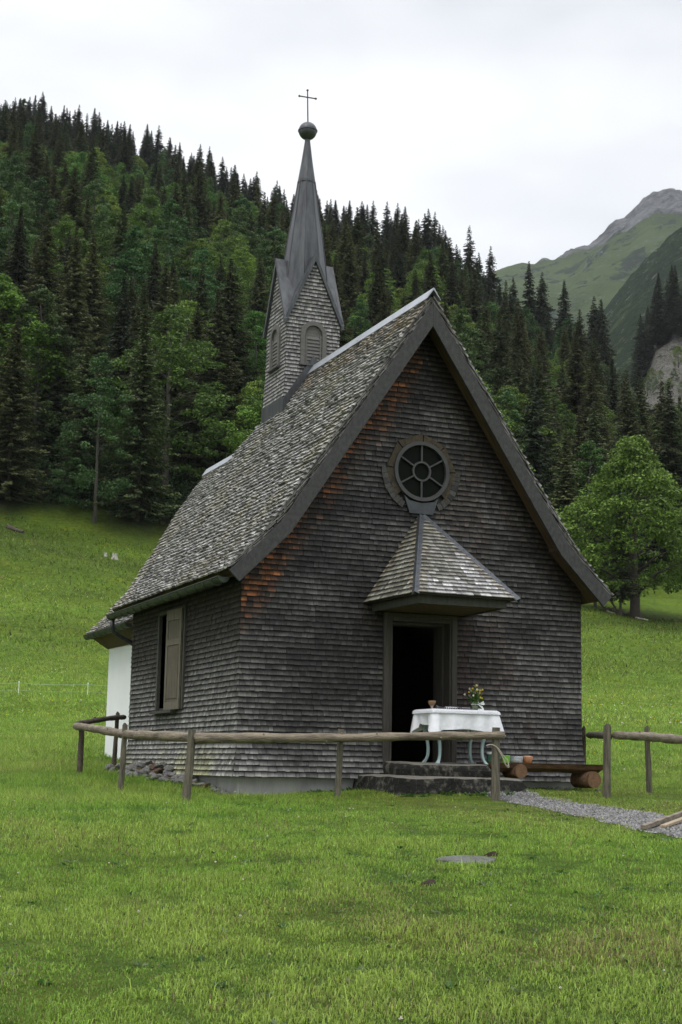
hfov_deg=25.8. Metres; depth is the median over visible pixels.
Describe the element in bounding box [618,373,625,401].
fir tree
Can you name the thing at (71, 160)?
beech tree
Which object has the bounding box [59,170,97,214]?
beech tree
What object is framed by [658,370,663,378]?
beech tree
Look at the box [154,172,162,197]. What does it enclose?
fir tree
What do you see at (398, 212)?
spruce tree
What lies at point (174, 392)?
fir tree
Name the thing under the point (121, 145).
spruce tree
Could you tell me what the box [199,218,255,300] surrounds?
beech tree
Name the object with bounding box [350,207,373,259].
fir tree
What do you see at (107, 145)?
spruce tree
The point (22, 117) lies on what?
fir tree
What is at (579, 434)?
fir tree
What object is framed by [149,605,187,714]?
window
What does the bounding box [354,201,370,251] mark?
spruce tree
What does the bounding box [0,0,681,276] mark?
sky
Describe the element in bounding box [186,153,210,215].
fir tree
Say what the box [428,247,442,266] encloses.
beech tree
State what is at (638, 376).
spruce tree
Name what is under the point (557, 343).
beech tree
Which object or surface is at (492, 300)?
fir tree
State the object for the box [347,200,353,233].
spruce tree
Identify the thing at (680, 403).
fir tree
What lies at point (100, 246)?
beech tree
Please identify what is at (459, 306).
spruce tree
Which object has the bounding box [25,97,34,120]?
spruce tree
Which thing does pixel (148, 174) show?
beech tree
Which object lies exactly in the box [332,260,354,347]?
fir tree
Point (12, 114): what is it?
fir tree
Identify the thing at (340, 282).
fir tree
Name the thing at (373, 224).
spruce tree
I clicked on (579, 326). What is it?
fir tree
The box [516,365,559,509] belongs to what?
spruce tree
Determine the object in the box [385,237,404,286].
fir tree
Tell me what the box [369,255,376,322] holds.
fir tree
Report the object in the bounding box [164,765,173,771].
rubble stone
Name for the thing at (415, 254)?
fir tree
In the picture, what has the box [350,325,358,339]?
fir tree
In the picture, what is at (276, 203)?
spruce tree
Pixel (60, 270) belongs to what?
beech tree
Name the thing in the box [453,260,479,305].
beech tree
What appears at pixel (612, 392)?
spruce tree
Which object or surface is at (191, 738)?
rail fence
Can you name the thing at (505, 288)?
spruce tree
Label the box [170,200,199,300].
fir tree
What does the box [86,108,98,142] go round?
spruce tree
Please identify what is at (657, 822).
plank
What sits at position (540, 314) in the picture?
spruce tree
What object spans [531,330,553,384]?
fir tree
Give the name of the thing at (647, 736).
rail fence
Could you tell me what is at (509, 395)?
beech tree
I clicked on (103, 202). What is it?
beech tree
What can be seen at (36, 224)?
fir tree
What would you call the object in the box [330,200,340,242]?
spruce tree
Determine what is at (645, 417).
fir tree
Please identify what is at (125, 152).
fir tree
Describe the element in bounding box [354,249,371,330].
spruce tree
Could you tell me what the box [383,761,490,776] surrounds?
stone step
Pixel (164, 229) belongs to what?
beech tree
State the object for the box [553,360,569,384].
beech tree
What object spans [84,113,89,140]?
spruce tree
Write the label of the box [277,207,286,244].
fir tree
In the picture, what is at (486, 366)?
fir tree
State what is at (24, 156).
beech tree
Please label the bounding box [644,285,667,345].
spruce tree
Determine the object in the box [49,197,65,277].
fir tree
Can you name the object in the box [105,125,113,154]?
spruce tree
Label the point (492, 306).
beech tree
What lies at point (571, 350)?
spruce tree
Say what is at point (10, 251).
fir tree
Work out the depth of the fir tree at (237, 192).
364.36 m
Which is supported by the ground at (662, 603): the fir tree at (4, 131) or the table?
the fir tree at (4, 131)
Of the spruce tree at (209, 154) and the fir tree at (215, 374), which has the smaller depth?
the fir tree at (215, 374)
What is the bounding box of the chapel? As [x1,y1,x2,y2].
[83,89,613,794]
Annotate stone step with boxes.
[352,774,525,794]
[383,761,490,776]
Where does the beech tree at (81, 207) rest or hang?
on the ground at (662, 603)
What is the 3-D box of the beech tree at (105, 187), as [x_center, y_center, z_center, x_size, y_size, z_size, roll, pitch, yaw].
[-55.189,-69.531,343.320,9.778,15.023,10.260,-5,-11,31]
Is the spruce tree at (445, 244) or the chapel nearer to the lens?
the chapel
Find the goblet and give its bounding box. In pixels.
[428,701,435,708]
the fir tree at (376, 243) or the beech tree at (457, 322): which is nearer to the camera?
the beech tree at (457, 322)
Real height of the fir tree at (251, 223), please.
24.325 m
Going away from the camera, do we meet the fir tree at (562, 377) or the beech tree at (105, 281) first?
the beech tree at (105, 281)
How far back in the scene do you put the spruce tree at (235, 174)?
470.16 m
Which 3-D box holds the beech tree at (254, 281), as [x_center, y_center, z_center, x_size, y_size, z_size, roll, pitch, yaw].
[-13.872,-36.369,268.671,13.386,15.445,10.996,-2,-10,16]
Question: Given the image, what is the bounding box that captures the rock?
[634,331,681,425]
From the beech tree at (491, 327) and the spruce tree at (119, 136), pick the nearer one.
the beech tree at (491, 327)
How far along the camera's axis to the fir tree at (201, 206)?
306.61 m
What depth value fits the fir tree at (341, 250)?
296.37 m
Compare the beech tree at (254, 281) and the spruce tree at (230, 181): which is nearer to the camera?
the beech tree at (254, 281)
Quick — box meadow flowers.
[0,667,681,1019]
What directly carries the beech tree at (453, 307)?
on the ground at (662, 603)
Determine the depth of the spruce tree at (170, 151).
540.23 m
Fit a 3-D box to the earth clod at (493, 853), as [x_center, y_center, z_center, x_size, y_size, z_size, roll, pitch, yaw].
[1.299,3.002,12.940,0.134,0.099,0.137,-10,-35,19]
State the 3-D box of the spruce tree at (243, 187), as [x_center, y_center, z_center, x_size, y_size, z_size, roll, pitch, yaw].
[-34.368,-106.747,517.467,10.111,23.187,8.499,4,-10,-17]
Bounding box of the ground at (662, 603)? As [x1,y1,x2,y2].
[0,293,681,1023]
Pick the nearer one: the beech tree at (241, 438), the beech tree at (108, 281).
the beech tree at (241, 438)
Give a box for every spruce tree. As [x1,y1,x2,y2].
[0,206,35,359]
[0,299,25,427]
[12,97,17,122]
[14,98,21,130]
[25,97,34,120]
[31,95,37,113]
[33,103,44,131]
[35,92,47,130]
[44,106,54,128]
[48,113,51,139]
[52,265,97,406]
[59,115,63,141]
[60,105,69,131]
[64,108,72,146]
[69,110,76,141]
[70,105,89,150]
[71,116,80,150]
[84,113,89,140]
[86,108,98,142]
[87,116,98,149]
[94,270,135,439]
[95,120,101,140]
[97,112,104,132]
[100,123,113,165]
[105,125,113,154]
[106,125,118,171]
[114,124,123,158]
[116,127,129,171]
[116,175,127,207]
[120,176,140,238]
[122,129,137,171]
[126,124,134,147]
[131,242,165,336]
[132,140,138,167]
[136,134,145,168]
[139,124,151,155]
[140,130,154,174]
[147,155,158,187]
[149,125,165,167]
[149,135,155,158]
[165,138,173,160]
[166,138,173,163]
[168,259,179,342]
[174,142,182,161]
[178,147,181,169]
[180,160,186,181]
[183,156,193,185]
[194,144,205,172]
[201,223,210,249]
[202,146,217,180]
[204,153,217,190]
[204,155,209,181]
[211,174,216,192]
[216,158,228,198]
[226,165,241,195]
[228,165,241,195]
[240,174,246,196]
[246,179,252,198]
[247,177,260,213]
[253,172,262,207]
[256,215,263,255]
[267,187,279,224]
[274,180,281,204]
[281,189,287,206]
[289,194,294,216]
[323,201,328,218]
[325,211,338,242]
[326,199,333,219]
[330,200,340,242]
[337,207,351,244]
[338,206,344,235]
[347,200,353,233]
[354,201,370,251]
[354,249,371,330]
[361,243,394,330]
[365,205,370,233]
[367,202,381,256]
[380,201,392,253]
[381,218,391,256]
[384,211,399,254]
[388,219,393,246]
[388,241,409,307]
[392,203,400,238]
[398,206,412,242]
[412,219,422,257]
[415,214,434,264]
[420,209,433,247]
[429,214,442,252]
[433,224,444,258]
[443,230,449,253]
[445,265,464,321]
[453,299,473,357]
[457,250,463,280]
[462,225,481,270]
[465,248,472,278]
[467,262,477,304]
[472,258,485,305]
[475,253,490,302]
[482,246,501,299]
[495,279,502,316]
[501,281,508,309]
[506,294,515,336]
[507,277,527,323]
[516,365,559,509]
[520,261,539,335]
[530,272,556,339]
[535,300,546,330]
[540,308,546,338]
[543,308,555,358]
[543,319,554,361]
[551,281,575,354]
[558,318,573,362]
[565,321,588,371]
[575,457,615,607]
[583,296,610,365]
[587,299,621,382]
[590,335,601,379]
[598,333,609,395]
[602,487,645,615]
[605,359,621,451]
[609,390,648,513]
[614,436,650,572]
[623,313,653,386]
[632,366,651,417]
[642,304,655,364]
[643,273,671,346]
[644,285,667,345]
[657,264,681,333]
[661,279,678,343]
[662,265,681,333]
[673,287,681,336]
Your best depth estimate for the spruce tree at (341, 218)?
468.93 m
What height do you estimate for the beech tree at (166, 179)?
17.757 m
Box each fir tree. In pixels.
[0,100,11,143]
[0,121,26,190]
[0,142,17,243]
[0,197,10,274]
[0,218,33,316]
[0,305,31,445]
[0,315,51,503]
[7,101,17,140]
[10,99,31,150]
[14,212,77,404]
[19,123,48,224]
[21,305,96,457]
[24,203,42,264]
[25,145,46,231]
[25,238,39,297]
[26,114,36,146]
[30,155,59,235]
[38,226,102,420]
[39,167,64,264]
[39,329,112,493]
[46,114,64,154]
[47,166,92,293]
[48,133,66,184]
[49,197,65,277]
[51,229,83,313]
[57,161,70,212]
[59,120,71,149]
[73,120,88,155]
[77,230,117,393]
[78,154,100,225]
[79,139,105,197]
[81,195,94,242]
[81,269,111,379]
[86,304,182,525]
[95,129,113,187]
[96,201,141,360]
[99,283,176,460]
[105,277,139,405]
[112,131,133,181]
[131,175,141,200]
[131,177,146,233]
[131,263,195,435]
[140,175,146,222]
[149,273,203,464]
[150,186,160,227]
[151,187,167,257]
[153,162,164,188]
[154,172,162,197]
[159,184,191,264]
[163,145,183,187]
[168,163,182,190]
[169,289,248,481]
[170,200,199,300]
[177,169,195,236]
[177,302,208,424]
[180,258,262,450]
[181,261,212,381]
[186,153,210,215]
[186,170,213,239]
[187,161,214,210]
[203,255,226,322]
[205,202,218,234]
[207,190,235,246]
[209,274,237,348]
[219,211,235,263]
[220,176,244,226]
[231,180,240,207]
[232,255,269,395]
[236,211,260,306]
[251,180,261,230]
[255,192,268,239]
[258,187,282,265]
[273,207,290,251]
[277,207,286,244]
[281,200,290,229]
[318,201,324,230]
[322,222,333,266]
[325,252,347,321]
[328,219,339,263]
[330,218,357,294]
[332,254,351,338]
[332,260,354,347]
[338,234,371,335]
[345,239,370,314]
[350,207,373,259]
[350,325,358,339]
[361,256,391,330]
[366,222,396,308]
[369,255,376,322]
[371,289,388,326]
[381,294,392,318]
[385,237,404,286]
[388,214,411,278]
[404,220,425,281]
[404,270,421,305]
[419,253,443,306]
[424,279,431,292]
[434,240,456,303]
[440,294,453,324]
[444,238,470,304]
[462,263,471,322]
[463,265,492,334]
[471,299,504,363]
[471,312,492,383]
[477,324,491,370]
[480,310,517,414]
[487,290,498,319]
[489,360,507,415]
[492,291,514,363]
[504,350,556,490]
[505,308,534,387]
[505,319,535,398]
[509,314,535,369]
[510,298,530,342]
[518,354,579,503]
[528,328,562,437]
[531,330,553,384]
[546,394,569,506]
[548,428,606,577]
[554,324,570,387]
[555,359,569,443]
[556,330,611,460]
[564,309,589,391]
[564,406,588,522]
[567,334,617,462]
[569,363,614,494]
[569,403,627,573]
[603,356,620,405]
[604,386,654,543]
[607,369,636,455]
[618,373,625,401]
[629,393,645,497]
[634,379,654,495]
[637,382,681,576]
[641,381,681,557]
[675,397,681,425]
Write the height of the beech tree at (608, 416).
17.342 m
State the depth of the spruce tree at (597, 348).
372.59 m
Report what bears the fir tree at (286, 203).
on the ground at (662, 603)
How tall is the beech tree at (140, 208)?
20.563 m
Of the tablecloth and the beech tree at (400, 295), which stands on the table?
the tablecloth
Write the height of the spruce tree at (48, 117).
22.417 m
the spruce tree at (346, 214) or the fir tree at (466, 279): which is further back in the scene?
the spruce tree at (346, 214)
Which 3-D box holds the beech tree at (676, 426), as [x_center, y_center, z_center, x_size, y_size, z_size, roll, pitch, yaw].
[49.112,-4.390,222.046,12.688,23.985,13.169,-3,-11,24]
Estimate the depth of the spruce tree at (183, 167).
471.81 m
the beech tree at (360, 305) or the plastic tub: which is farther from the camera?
the beech tree at (360, 305)
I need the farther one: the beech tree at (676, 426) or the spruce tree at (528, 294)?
the spruce tree at (528, 294)
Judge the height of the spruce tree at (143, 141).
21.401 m
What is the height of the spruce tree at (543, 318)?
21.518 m
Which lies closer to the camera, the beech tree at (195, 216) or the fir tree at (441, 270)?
the beech tree at (195, 216)
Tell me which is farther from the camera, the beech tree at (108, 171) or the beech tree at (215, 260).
the beech tree at (108, 171)
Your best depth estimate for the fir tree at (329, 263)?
262.29 m
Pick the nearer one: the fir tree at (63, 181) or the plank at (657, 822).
the plank at (657, 822)
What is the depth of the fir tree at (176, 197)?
298.76 m
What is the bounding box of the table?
[422,724,488,764]
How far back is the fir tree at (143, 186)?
336.74 m
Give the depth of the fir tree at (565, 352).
305.62 m
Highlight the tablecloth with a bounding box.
[410,708,503,732]
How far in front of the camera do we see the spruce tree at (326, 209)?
504.96 m
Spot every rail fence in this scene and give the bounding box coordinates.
[72,712,504,801]
[582,724,681,797]
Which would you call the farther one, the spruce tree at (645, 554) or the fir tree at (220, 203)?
the fir tree at (220, 203)
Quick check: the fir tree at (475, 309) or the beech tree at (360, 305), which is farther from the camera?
the fir tree at (475, 309)
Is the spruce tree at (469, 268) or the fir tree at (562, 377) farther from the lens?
the spruce tree at (469, 268)
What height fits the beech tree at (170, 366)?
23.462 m
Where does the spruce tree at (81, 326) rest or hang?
on the ground at (662, 603)
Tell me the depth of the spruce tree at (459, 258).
399.18 m
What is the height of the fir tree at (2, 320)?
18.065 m
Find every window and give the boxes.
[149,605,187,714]
[381,434,459,514]
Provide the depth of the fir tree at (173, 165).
422.73 m
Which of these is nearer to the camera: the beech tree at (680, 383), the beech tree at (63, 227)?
the beech tree at (63, 227)
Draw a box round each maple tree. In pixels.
[0,273,76,424]
[556,435,681,617]
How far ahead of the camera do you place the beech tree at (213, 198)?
353.88 m
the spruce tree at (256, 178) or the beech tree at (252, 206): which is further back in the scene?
the spruce tree at (256, 178)
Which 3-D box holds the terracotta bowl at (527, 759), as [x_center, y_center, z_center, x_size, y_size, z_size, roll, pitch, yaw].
[2.667,3.539,21.278,0.166,0.102,0.166,5,-11,-22]
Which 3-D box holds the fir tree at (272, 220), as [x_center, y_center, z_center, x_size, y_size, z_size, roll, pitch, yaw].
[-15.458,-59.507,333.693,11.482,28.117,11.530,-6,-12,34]
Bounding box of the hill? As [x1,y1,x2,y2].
[587,227,681,394]
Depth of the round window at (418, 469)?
21.99 m
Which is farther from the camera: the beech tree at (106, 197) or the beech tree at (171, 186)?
the beech tree at (171, 186)
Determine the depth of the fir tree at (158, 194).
319.61 m
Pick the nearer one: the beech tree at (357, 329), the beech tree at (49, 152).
the beech tree at (357, 329)
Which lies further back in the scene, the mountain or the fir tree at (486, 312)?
the mountain
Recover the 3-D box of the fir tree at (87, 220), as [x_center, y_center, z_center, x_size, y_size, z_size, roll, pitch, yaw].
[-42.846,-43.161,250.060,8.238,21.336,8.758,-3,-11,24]
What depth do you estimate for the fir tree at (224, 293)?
226.31 m
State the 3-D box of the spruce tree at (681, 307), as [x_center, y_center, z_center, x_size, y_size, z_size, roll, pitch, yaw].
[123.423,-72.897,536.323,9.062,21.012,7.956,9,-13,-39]
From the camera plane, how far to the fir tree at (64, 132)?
429.02 m
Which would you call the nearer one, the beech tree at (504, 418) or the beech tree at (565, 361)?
the beech tree at (504, 418)
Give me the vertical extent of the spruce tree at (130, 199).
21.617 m
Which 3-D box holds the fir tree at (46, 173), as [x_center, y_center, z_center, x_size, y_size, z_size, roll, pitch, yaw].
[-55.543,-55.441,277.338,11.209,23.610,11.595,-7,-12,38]
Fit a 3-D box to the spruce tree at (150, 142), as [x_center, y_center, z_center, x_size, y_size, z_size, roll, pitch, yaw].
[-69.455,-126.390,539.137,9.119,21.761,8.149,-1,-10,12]
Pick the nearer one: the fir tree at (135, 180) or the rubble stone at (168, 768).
the rubble stone at (168, 768)
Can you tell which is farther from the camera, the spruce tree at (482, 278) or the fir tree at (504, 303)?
the spruce tree at (482, 278)
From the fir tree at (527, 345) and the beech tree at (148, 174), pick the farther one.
the beech tree at (148, 174)
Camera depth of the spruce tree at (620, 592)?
148.00 m
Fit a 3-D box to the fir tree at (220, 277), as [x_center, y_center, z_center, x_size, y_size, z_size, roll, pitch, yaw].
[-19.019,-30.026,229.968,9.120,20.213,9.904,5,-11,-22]
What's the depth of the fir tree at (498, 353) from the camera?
216.45 m
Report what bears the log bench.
on the ground at (662, 603)
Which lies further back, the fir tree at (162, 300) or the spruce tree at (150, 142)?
the spruce tree at (150, 142)
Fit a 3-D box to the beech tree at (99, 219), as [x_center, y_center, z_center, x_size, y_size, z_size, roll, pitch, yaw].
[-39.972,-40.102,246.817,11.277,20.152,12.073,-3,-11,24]
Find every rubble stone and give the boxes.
[105,764,113,769]
[136,762,144,767]
[140,767,149,774]
[145,760,152,765]
[149,763,156,769]
[149,774,160,780]
[154,768,162,773]
[159,762,164,768]
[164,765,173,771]
[174,779,183,784]
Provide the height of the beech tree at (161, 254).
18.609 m
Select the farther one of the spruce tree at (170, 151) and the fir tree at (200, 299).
the spruce tree at (170, 151)
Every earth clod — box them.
[419,879,435,885]
[484,851,497,856]
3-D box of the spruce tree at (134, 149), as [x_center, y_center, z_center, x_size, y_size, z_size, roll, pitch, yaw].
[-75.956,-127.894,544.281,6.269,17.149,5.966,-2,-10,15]
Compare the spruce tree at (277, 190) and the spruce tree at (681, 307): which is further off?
the spruce tree at (681, 307)
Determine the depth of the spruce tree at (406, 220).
467.57 m
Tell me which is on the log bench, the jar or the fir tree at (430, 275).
the jar
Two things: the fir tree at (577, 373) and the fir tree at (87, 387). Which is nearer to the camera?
the fir tree at (87, 387)
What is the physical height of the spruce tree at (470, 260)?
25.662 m
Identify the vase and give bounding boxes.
[471,701,484,708]
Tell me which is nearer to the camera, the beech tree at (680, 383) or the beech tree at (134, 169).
the beech tree at (134, 169)
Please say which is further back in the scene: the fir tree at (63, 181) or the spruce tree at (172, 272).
the fir tree at (63, 181)
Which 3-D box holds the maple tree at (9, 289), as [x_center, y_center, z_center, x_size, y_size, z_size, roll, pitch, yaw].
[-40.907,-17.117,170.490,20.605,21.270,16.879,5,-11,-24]
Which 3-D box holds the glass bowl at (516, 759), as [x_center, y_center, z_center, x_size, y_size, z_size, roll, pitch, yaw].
[2.501,3.528,21.210,0.196,0.095,0.195,5,-11,-22]
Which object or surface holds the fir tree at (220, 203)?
on the ground at (662, 603)
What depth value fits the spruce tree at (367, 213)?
489.18 m
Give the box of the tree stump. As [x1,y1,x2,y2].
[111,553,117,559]
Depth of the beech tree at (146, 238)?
264.43 m
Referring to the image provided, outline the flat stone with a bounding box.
[436,855,495,863]
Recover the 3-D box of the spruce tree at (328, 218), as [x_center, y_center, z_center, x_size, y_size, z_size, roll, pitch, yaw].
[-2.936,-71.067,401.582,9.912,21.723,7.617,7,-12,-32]
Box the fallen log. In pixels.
[6,524,23,532]
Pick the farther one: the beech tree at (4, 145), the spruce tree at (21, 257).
the beech tree at (4, 145)
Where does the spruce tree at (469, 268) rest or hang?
on the ground at (662, 603)
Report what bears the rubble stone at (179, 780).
on the ground at (662, 603)
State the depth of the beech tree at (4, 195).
255.44 m
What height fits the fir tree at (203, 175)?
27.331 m
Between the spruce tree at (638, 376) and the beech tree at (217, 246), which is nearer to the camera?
the beech tree at (217, 246)
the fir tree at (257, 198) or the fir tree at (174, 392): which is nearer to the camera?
the fir tree at (174, 392)
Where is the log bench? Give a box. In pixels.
[476,762,602,787]
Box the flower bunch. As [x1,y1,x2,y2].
[464,684,485,705]
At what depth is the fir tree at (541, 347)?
244.76 m
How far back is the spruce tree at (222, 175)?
530.86 m
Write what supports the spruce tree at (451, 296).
on the ground at (662, 603)
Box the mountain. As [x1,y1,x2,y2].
[482,188,681,342]
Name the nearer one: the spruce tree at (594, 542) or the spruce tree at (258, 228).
the spruce tree at (594, 542)
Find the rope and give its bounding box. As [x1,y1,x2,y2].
[486,744,508,767]
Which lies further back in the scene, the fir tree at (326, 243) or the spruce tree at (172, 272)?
the fir tree at (326, 243)
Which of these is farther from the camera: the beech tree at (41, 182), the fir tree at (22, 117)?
the fir tree at (22, 117)
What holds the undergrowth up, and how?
on the ground at (662, 603)
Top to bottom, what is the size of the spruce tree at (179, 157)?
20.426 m
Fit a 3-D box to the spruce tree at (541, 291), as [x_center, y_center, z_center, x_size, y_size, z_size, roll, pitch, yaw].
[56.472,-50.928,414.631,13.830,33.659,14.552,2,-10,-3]
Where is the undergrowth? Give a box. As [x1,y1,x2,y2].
[0,404,667,578]
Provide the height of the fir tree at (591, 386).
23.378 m
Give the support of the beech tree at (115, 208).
on the ground at (662, 603)
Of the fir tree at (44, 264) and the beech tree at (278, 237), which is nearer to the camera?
the fir tree at (44, 264)
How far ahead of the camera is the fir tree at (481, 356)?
221.07 m
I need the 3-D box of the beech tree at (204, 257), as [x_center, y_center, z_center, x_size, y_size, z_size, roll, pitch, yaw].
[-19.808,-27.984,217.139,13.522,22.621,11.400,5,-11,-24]
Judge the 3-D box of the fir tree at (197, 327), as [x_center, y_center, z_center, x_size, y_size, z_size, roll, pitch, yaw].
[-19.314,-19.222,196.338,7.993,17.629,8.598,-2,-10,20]
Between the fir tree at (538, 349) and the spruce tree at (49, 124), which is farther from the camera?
the spruce tree at (49, 124)
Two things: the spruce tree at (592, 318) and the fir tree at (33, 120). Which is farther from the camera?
the fir tree at (33, 120)
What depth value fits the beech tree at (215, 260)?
246.59 m
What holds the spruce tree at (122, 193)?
on the ground at (662, 603)
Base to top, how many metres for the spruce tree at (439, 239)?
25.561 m
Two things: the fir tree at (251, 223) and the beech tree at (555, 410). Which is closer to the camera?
the beech tree at (555, 410)
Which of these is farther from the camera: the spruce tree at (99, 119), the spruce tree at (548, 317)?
the spruce tree at (99, 119)
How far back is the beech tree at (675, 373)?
493.66 m
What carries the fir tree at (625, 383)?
on the ground at (662, 603)
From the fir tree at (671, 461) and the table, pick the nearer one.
the table
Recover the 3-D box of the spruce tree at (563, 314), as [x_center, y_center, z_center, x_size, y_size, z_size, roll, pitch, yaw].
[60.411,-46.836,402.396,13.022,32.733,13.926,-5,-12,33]
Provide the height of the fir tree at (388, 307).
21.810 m
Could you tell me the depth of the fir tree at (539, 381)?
196.72 m
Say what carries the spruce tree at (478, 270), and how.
on the ground at (662, 603)
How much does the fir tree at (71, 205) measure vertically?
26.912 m
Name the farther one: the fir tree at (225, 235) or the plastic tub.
the fir tree at (225, 235)
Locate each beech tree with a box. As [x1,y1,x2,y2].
[0,143,21,164]
[0,151,49,247]
[0,158,30,241]
[0,181,38,250]
[0,186,19,265]
[0,198,51,279]
[0,234,63,308]
[0,284,84,459]
[9,176,59,279]
[13,122,46,157]
[20,152,30,188]
[41,214,109,293]
[44,149,54,165]
[48,159,74,186]
[49,352,153,523]
[50,151,118,198]
[56,252,120,339]
[57,178,111,245]
[57,185,92,234]
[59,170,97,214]
[66,153,80,164]
[68,211,156,310]
[80,191,117,250]
[82,147,116,195]
[83,164,124,201]
[87,211,116,269]
[88,200,139,259]
[92,190,140,240]
[92,227,136,292]
[93,305,236,492]
[99,225,168,354]
[101,181,115,201]
[103,269,155,336]
[107,162,135,187]
[112,183,135,200]
[123,164,144,185]
[126,169,152,188]
[127,186,180,253]
[127,195,177,266]
[130,244,182,331]
[132,155,150,185]
[136,218,193,267]
[144,198,198,316]
[145,167,163,185]
[148,151,169,183]
[148,300,234,399]
[158,241,217,331]
[160,182,180,203]
[162,168,174,191]
[170,206,215,266]
[175,238,212,266]
[176,247,238,355]
[182,248,247,314]
[183,241,250,315]
[198,310,266,427]
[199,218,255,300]
[203,176,223,210]
[204,184,223,213]
[214,190,226,213]
[215,205,271,267]
[217,195,254,226]
[218,380,264,452]
[218,381,264,457]
[218,385,264,459]
[224,195,271,257]
[226,247,270,305]
[238,271,271,308]
[238,290,268,383]
[240,241,285,326]
[240,313,266,389]
[245,226,286,299]
[248,202,258,215]
[251,211,267,227]
[256,366,265,391]
[268,202,285,223]
[341,299,371,344]
[346,316,368,342]
[347,272,399,335]
[363,233,374,262]
[368,268,411,294]
[392,288,412,311]
[394,261,457,310]
[406,250,444,281]
[408,266,469,313]
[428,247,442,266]
[447,304,490,350]
[448,309,501,391]
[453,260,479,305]
[471,322,510,349]
[476,369,543,488]
[477,302,513,361]
[491,385,562,478]
[497,388,543,489]
[522,306,536,344]
[529,356,559,402]
[530,392,582,475]
[533,387,575,432]
[544,360,568,404]
[546,441,646,562]
[549,318,591,364]
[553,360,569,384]
[564,388,620,464]
[598,363,622,393]
[643,374,653,395]
[647,368,656,378]
[648,405,681,475]
[652,378,659,391]
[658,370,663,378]
[664,378,674,387]
[669,346,681,367]
[670,368,679,380]
[676,379,681,393]
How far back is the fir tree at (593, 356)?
248.33 m
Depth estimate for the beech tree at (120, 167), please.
385.00 m
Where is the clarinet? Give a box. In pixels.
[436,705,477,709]
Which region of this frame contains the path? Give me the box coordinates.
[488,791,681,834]
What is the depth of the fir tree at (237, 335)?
190.90 m
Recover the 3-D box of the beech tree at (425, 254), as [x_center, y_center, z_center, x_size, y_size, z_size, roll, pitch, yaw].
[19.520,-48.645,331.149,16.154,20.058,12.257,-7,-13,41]
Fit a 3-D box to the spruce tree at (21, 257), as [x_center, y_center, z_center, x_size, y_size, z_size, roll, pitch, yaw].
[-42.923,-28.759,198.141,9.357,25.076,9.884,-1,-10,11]
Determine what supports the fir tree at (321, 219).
on the ground at (662, 603)
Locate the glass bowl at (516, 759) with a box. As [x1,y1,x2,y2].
[510,756,522,762]
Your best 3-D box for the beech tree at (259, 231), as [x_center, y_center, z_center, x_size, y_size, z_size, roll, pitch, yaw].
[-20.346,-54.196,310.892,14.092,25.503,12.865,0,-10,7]
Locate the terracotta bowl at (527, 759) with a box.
[523,756,532,762]
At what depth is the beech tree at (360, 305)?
234.35 m
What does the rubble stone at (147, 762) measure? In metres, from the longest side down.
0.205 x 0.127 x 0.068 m
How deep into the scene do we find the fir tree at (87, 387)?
162.08 m
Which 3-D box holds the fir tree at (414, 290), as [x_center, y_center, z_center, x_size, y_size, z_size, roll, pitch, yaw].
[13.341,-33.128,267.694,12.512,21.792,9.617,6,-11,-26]
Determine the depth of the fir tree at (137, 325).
177.52 m
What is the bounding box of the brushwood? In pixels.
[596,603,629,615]
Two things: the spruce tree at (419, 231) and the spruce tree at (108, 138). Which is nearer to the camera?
the spruce tree at (419, 231)
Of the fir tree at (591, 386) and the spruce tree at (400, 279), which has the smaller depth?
the fir tree at (591, 386)
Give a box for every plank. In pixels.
[640,811,681,829]
[660,817,681,827]
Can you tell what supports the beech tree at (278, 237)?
on the ground at (662, 603)
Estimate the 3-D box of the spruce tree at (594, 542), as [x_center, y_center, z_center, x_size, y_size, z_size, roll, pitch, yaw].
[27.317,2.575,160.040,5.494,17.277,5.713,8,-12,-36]
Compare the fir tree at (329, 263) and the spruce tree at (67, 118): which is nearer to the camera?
the fir tree at (329, 263)
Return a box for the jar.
[487,752,491,761]
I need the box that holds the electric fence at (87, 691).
[0,681,101,694]
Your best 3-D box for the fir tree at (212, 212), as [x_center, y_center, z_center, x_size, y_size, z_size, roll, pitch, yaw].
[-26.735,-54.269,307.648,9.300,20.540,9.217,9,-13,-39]
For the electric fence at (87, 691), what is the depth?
57.23 m
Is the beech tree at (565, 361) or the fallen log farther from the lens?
the beech tree at (565, 361)
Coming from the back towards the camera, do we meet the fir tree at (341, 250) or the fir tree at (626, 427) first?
the fir tree at (341, 250)
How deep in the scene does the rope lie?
19.51 m
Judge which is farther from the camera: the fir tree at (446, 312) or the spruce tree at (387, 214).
the spruce tree at (387, 214)
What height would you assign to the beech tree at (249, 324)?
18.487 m
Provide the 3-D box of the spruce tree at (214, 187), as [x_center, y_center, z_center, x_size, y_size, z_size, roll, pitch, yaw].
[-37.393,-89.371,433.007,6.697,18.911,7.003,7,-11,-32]
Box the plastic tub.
[501,755,509,762]
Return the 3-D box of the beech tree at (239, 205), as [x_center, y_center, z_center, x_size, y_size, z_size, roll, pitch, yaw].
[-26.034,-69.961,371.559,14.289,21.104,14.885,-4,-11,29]
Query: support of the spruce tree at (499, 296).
on the ground at (662, 603)

